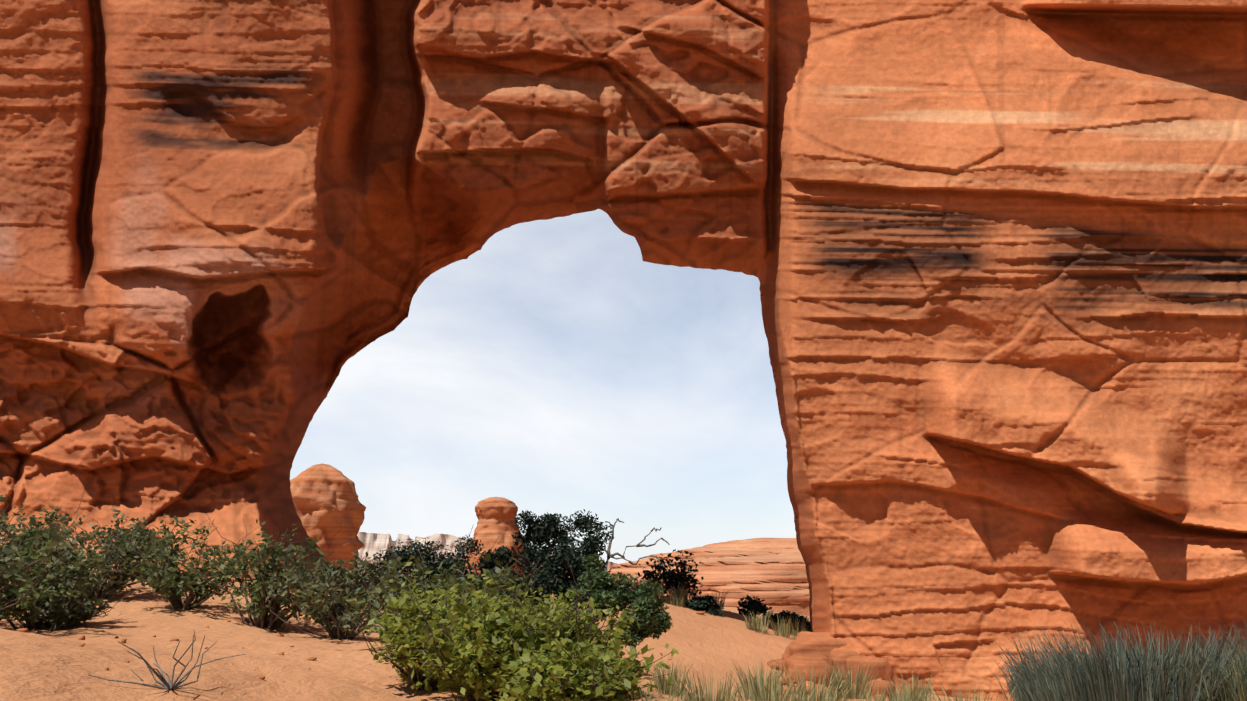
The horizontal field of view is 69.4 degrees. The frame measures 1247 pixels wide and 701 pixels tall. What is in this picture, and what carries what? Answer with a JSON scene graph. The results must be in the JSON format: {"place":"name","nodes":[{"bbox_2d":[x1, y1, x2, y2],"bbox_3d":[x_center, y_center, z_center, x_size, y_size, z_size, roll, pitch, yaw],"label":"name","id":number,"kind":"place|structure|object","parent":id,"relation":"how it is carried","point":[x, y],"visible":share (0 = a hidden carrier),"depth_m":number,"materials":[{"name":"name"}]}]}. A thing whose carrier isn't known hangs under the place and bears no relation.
{"place":"outdoors","nodes":[
{"label":"outdoors","id":0,"kind":"place"},
{"bbox_2d":[358,532,616,575],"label":"distant cliffs","id":1,"kind":"structure","parent":0,"point":[373,543],"depth_m":696.33,"materials":[{"name":"beige stone"}]},
{"bbox_2d":[0,524,992,700],"bbox_3d":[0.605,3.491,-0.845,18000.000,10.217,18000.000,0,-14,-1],"label":"sand ground","id":2,"kind":"structure","parent":0,"point":[47,664],"depth_m":6.54,"materials":[{"name":"orange sand"}]},
{"bbox_2d":[0,493,20,549],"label":"ash shrub","id":3,"kind":"object","parent":2,"relation":"on","point":[2,526],"visible":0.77,"depth_m":8.91,"materials":[{"name":"green plant"}]},
{"bbox_2d":[0,493,29,531],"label":"ash shrub","id":4,"kind":"object","parent":2,"relation":"on","point":[2,519],"visible":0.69,"depth_m":12.83,"materials":[{"name":"green plant"}]},
{"bbox_2d":[0,526,77,607],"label":"ash shrub","id":5,"kind":"object","parent":2,"relation":"on","point":[6,556],"visible":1,"depth_m":6.46,"materials":[{"name":"green plant"}]},
{"bbox_2d":[0,497,81,575],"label":"ash shrub","id":6,"kind":"object","parent":2,"relation":"on","point":[48,522],"visible":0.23,"depth_m":11.81,"materials":[{"name":"green plant"}]},
{"bbox_2d":[0,484,101,620],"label":"ash shrub","id":7,"kind":"object","parent":2,"relation":"on","point":[11,592],"visible":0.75,"depth_m":8.03,"materials":[{"name":"green plant"}]},
{"bbox_2d":[29,574,115,630],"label":"ash shrub","id":8,"kind":"object","parent":2,"relation":"on","point":[70,612],"visible":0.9,"depth_m":8.83,"materials":[{"name":"green plant"}]},
{"bbox_2d":[2,529,166,629],"bbox_3d":[-5.737,2.344,9.263,1.828,1.064,1.513,7,-16,-28],"label":"ash shrub","id":9,"kind":"object","parent":2,"relation":"on","point":[80,571],"visible":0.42,"depth_m":9.03,"materials":[{"name":"green plant"}]},
{"bbox_2d":[8,505,211,598],"bbox_3d":[-6.471,2.565,11.444,2.270,1.194,1.950,7,-15,-27],"label":"ash shrub","id":10,"kind":"object","parent":2,"relation":"on","point":[112,586],"visible":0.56,"depth_m":11.16,"materials":[{"name":"green plant"}]},
{"bbox_2d":[73,515,210,569],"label":"ash shrub","id":11,"kind":"object","parent":2,"relation":"on","point":[129,538],"visible":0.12,"depth_m":13.29,"materials":[{"name":"green plant"}]},
{"bbox_2d":[88,631,244,689],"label":"dead wood pieces","id":12,"kind":"object","parent":2,"relation":"on","point":[169,685],"visible":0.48,"depth_m":4.27,"materials":[{"name":"wood"}]},
{"bbox_2d":[74,514,269,609],"bbox_3d":[-5.073,2.483,10.600,1.897,1.147,1.913,0,-14,-1],"label":"ash shrub","id":13,"kind":"object","parent":2,"relation":"on","point":[173,590],"visible":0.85,"depth_m":10.46,"materials":[{"name":"green plant"}]},
{"bbox_2d":[176,512,350,630],"bbox_3d":[-3.702,2.403,9.737,2.047,1.266,2.025,7,-15,-27],"label":"ash shrub","id":14,"kind":"object","parent":2,"relation":"on","point":[262,618],"visible":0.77,"depth_m":9.79,"materials":[{"name":"green plant"}]},
{"bbox_2d":[290,463,365,570],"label":"hoodoo","id":15,"kind":"object","parent":2,"relation":"on","point":[328,504],"visible":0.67,"depth_m":66.64,"materials":[{"name":"stone"}]},
{"bbox_2d":[252,543,423,639],"bbox_3d":[-2.804,2.398,8.978,1.509,1.028,2.110,8,-16,-30],"label":"ash shrub","id":16,"kind":"object","parent":2,"relation":"on","point":[333,613],"visible":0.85,"depth_m":8.87,"materials":[{"name":"green plant"}]},
{"bbox_2d":[374,583,444,631],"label":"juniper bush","id":17,"kind":"object","parent":2,"relation":"on","point":[418,596],"depth_m":10.95,"materials":[{"name":"green plant"}]},
{"bbox_2d":[341,562,489,692],"bbox_3d":[-1.280,1.817,5.922,1.021,0.831,1.041,9,-17,-34],"label":"bush","id":18,"kind":"object","parent":2,"relation":"on","point":[392,624],"visible":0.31,"depth_m":5.72,"materials":[{"name":"green plant"}]},
{"bbox_2d":[295,524,544,639],"bbox_3d":[-1.625,2.079,7.744,1.588,1.082,1.780,-10,-17,36],"label":"ash shrub","id":19,"kind":"object","parent":2,"relation":"on","point":[350,603],"visible":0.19,"depth_m":7.72,"materials":[{"name":"green plant"}]},
{"bbox_2d":[17,560,910,697],"bbox_3d":[-1.306,6.535,21.075,19.951,3.600,35.337,0,-14,-1],"label":"fallen rock rubble","id":20,"kind":"object","parent":2,"relation":"on","point":[881,682],"visible":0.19,"depth_m":20.07,"materials":[{"name":"stone"}]},
{"bbox_2d":[384,552,603,700],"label":"bush","id":21,"kind":"object","parent":2,"relation":"on","point":[493,629],"visible":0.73,"depth_m":5.10,"materials":[{"name":"green plant"}]},
{"bbox_2d":[465,497,524,580],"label":"rock pillar","id":22,"kind":"structure","parent":2,"relation":"on","point":[496,516],"depth_m":88.60,"materials":[{"name":"stone"}]},
{"bbox_2d":[455,568,574,628],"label":"bush","id":23,"kind":"object","parent":2,"relation":"on","point":[489,592],"depth_m":6.45,"materials":[{"name":"green plant"}]},
{"bbox_2d":[361,509,673,647],"bbox_3d":[-1.996,4.603,16.956,6.408,3.310,3.189,-5,-15,21],"label":"juniper tree","id":24,"kind":"object","parent":2,"relation":"on","point":[585,563],"visible":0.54,"depth_m":17.00,"materials":[{"name":"green plant"}]},
{"bbox_2d":[465,624,650,700],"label":"bush","id":25,"kind":"object","parent":2,"relation":"on","point":[536,677],"visible":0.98,"depth_m":4.59,"materials":[{"name":"green plant"}]},
{"bbox_2d":[485,586,639,663],"bbox_3d":[-0.432,1.860,5.688,1.159,0.729,0.955,10,-17,-36],"label":"bush","id":26,"kind":"object","parent":2,"relation":"on","point":[591,628],"visible":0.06,"depth_m":5.70,"materials":[{"name":"green plant"}]},
{"bbox_2d":[543,632,678,700],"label":"bush","id":27,"kind":"object","parent":2,"relation":"on","point":[636,664],"visible":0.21,"depth_m":5.23,"materials":[{"name":"green plant"}]},
{"bbox_2d":[0,0,1246,700],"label":"rock arch","id":28,"kind":"structure","parent":2,"relation":"on","point":[990,256],"depth_m":23.14,"materials":[{"name":"orange stone"}]},
{"bbox_2d":[607,538,809,614],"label":"slickrock dome","id":29,"kind":"structure","parent":2,"relation":"on","point":[771,572],"depth_m":59.57,"materials":[{"name":"orange stone"}]},
{"bbox_2d":[632,576,810,639],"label":"dune grass","id":30,"kind":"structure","parent":2,"relation":"on","point":[756,627],"depth_m":27.62,"materials":[{"name":"green plant"}]},
{"bbox_2d":[635,549,810,632],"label":"dune shrubs","id":31,"kind":"object","parent":2,"relation":"on","point":[673,579],"visible":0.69,"depth_m":30.38,"materials":[{"name":"green plant"}]},
{"bbox_2d":[784,653,836,686],"bbox_3d":[4.330,7.487,20.920,1.229,0.860,1.138,0,-14,-1],"label":"boulder","id":32,"kind":"object","parent":2,"relation":"on","point":[804,661],"visible":0.5,"depth_m":20.50,"materials":[{"name":"stone"}]},
{"bbox_2d":[782,631,846,658],"bbox_3d":[4.948,7.616,22.230,1.977,1.299,1.743,0,-14,-1],"label":"boulder","id":33,"kind":"object","parent":2,"relation":"on","point":[818,643],"visible":0.4,"depth_m":21.70,"materials":[{"name":"stone"}]},
{"bbox_2d":[623,656,1019,700],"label":"ricegrass tufts","id":34,"kind":"object","parent":2,"relation":"on","point":[763,692],"visible":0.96,"depth_m":5.00,"materials":[{"name":"green plant"}]},
{"bbox_2d":[830,648,862,679],"bbox_3d":[5.365,7.691,21.741,1.229,1.106,1.150,0,-14,-1],"label":"boulder","id":35,"kind":"object","parent":2,"relation":"on","point":[840,656],"visible":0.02,"depth_m":21.33,"materials":[{"name":"stone"}]},
{"bbox_2d":[846,656,892,683],"bbox_3d":[5.821,7.735,21.512,1.409,1.063,1.026,0,-14,-1],"label":"boulder","id":36,"kind":"object","parent":2,"relation":"on","point":[883,667],"visible":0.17,"depth_m":21.11,"materials":[{"name":"stone"}]},
{"bbox_2d":[986,615,1246,700],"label":"ephedra broom","id":37,"kind":"object","parent":2,"relation":"on","point":[1060,676],"visible":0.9,"depth_m":5.30,"materials":[{"name":"green plant"}]},
{"bbox_2d":[1132,627,1246,700],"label":"dry ephedra broom","id":38,"kind":"object","parent":2,"relation":"on","point":[1243,689],"visible":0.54,"depth_m":5.13,"materials":[{"name":"green plant"}]},
{"bbox_2d":[290,209,795,563],"label":"sky","id":39,"kind":"structure","parent":0,"point":[552,367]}
]}

